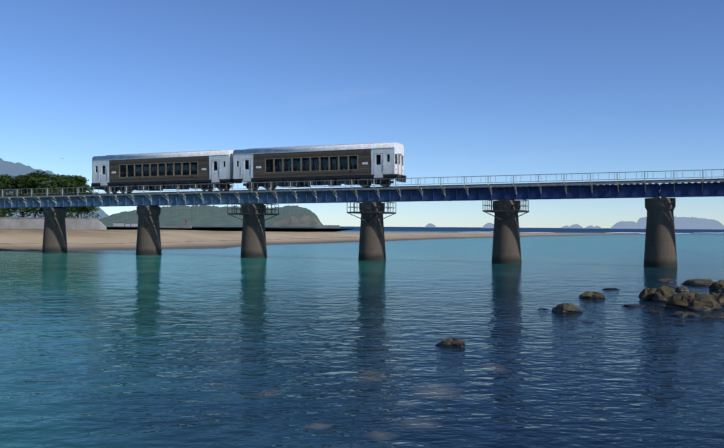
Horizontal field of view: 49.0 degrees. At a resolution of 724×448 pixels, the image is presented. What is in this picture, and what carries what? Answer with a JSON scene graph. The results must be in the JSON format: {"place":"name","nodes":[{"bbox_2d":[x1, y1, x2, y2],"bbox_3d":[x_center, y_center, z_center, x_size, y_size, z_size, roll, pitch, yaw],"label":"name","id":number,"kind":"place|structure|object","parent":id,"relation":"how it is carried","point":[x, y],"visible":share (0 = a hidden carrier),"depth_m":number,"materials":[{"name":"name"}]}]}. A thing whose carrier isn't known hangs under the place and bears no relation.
{"place":"outdoors","nodes":[
{"label":"outdoors","id":0,"kind":"place"},
{"bbox_2d":[0,170,99,219],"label":"pine","id":1,"kind":"object","parent":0,"point":[27,183],"depth_m":147.41,"materials":[{"name":"green plant"}]},
{"bbox_2d":[0,158,108,219],"bbox_3d":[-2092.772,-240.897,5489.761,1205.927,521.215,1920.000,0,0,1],"label":"mountain ridge","id":2,"kind":"structure","parent":0,"point":[12,169],"depth_m":5366.36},
{"bbox_2d":[99,205,322,226],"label":"headland hill","id":3,"kind":"structure","parent":0,"point":[200,216],"depth_m":1387.71,"materials":[{"name":"foliage"},{"name":"rock"},{"name":"soil"}]},
{"bbox_2d":[269,214,321,227],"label":"headland cliff face","id":4,"kind":"object","parent":3,"relation":"attached to","point":[307,221],"visible":0.81,"depth_m":1297.16},
{"bbox_2d":[0,227,644,250],"bbox_3d":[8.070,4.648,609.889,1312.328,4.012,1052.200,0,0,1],"label":"sandy beach","id":5,"kind":"structure","parent":0,"point":[30,239],"depth_m":133.66,"materials":[{"name":"beige sand"}]},
{"bbox_2d":[0,217,106,229],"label":"sea wall","id":6,"kind":"structure","parent":5,"relation":"on","point":[38,223],"depth_m":134.43,"materials":[{"name":"concrete"}]},
{"bbox_2d":[0,226,723,447],"bbox_3d":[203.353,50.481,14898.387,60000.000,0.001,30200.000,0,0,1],"label":"sea water","id":7,"kind":"structure","parent":0,"point":[329,345],"depth_m":21.08,"materials":[{"name":"blue liquid"}]},
{"bbox_2d":[106,219,339,227],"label":"breakwater","id":8,"kind":"object","parent":7,"relation":"on","point":[118,224],"visible":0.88,"depth_m":1204.68,"materials":[{"name":"concrete"}]},
{"bbox_2d":[42,198,677,267],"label":"bridge piers","id":9,"kind":"structure","parent":7,"relation":"in","point":[660,246],"depth_m":74.74,"materials":[{"name":"grey concrete"}]},
{"bbox_2d":[44,196,665,207],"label":"bridge bearings","id":10,"kind":"object","parent":9,"relation":"on","point":[363,202],"visible":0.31,"depth_m":84.35,"materials":[{"name":"metal"}]},
{"bbox_2d":[0,182,723,207],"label":"bridge girders","id":11,"kind":"object","parent":10,"relation":"on","point":[716,189],"visible":0.94,"depth_m":73.90,"materials":[{"name":"blue metal"}]},
{"bbox_2d":[2,170,702,203],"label":"walkway brackets","id":12,"kind":"object","parent":11,"relation":"attached to","point":[540,187],"visible":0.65,"depth_m":76.80,"materials":[{"name":"metal"}]},
{"bbox_2d":[5,180,699,196],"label":"walkway planks","id":13,"kind":"object","parent":12,"relation":"on","point":[386,187],"visible":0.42,"depth_m":72.84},
{"bbox_2d":[0,169,723,197],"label":"walkway railing","id":14,"kind":"object","parent":12,"relation":"attached to","point":[378,185],"visible":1,"depth_m":72.91,"materials":[{"name":"grey metal"}]},
{"bbox_2d":[0,182,715,198],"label":"bridge sleepers","id":15,"kind":"object","parent":11,"relation":"on","point":[379,189],"visible":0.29,"depth_m":74.23},
{"bbox_2d":[0,178,723,196],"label":"bridge rails","id":16,"kind":"object","parent":15,"relation":"on","point":[389,186],"visible":0.42,"depth_m":74.24,"materials":[{"name":"metal"}]},
{"bbox_2d":[91,150,241,192],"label":"train car","id":17,"kind":"object","parent":16,"relation":"on","point":[201,169],"visible":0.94,"depth_m":83.34,"materials":[{"name":"painted metal"},{"name":"glass"},{"name":"steel"}]},
{"bbox_2d":[233,141,405,189],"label":"train car","id":18,"kind":"object","parent":16,"relation":"on","point":[341,163],"visible":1,"depth_m":76.61,"materials":[{"name":"painted metal"},{"name":"glass"},{"name":"steel"}]},
{"bbox_2d":[227,199,528,222],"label":"pier platforms","id":19,"kind":"object","parent":9,"relation":"attached to","point":[370,211],"visible":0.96,"depth_m":74.37,"materials":[{"name":"metal"}]},
{"bbox_2d":[482,223,493,227],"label":"island","id":20,"kind":"structure","parent":7,"relation":"on","point":[489,225],"depth_m":3644.19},
{"bbox_2d":[436,279,723,347],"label":"river rocks","id":21,"kind":"object","parent":7,"relation":"in","point":[694,301],"visible":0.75,"depth_m":31.93,"materials":[{"name":"grey stone"}]},
{"bbox_2d":[520,232,690,233],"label":"surf foam","id":22,"kind":"object","parent":7,"relation":"on","point":[614,232],"visible":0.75,"depth_m":521.75,"materials":[{"name":"white"}]},
{"bbox_2d":[0,0,723,227],"label":"sky","id":23,"kind":"structure","parent":0,"point":[485,88],"materials":[{"name":"blue"}]},
{"bbox_2d":[561,224,582,227],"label":"island","id":24,"kind":"structure","parent":0,"point":[574,226],"depth_m":5687.32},
{"bbox_2d":[585,225,601,228],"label":"island","id":25,"kind":"structure","parent":0,"point":[595,227],"depth_m":5667.48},
{"bbox_2d":[609,216,723,228],"bbox_3d":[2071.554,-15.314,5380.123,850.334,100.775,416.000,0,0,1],"label":"island","id":26,"kind":"structure","parent":0,"point":[690,223],"depth_m":5252.81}
]}

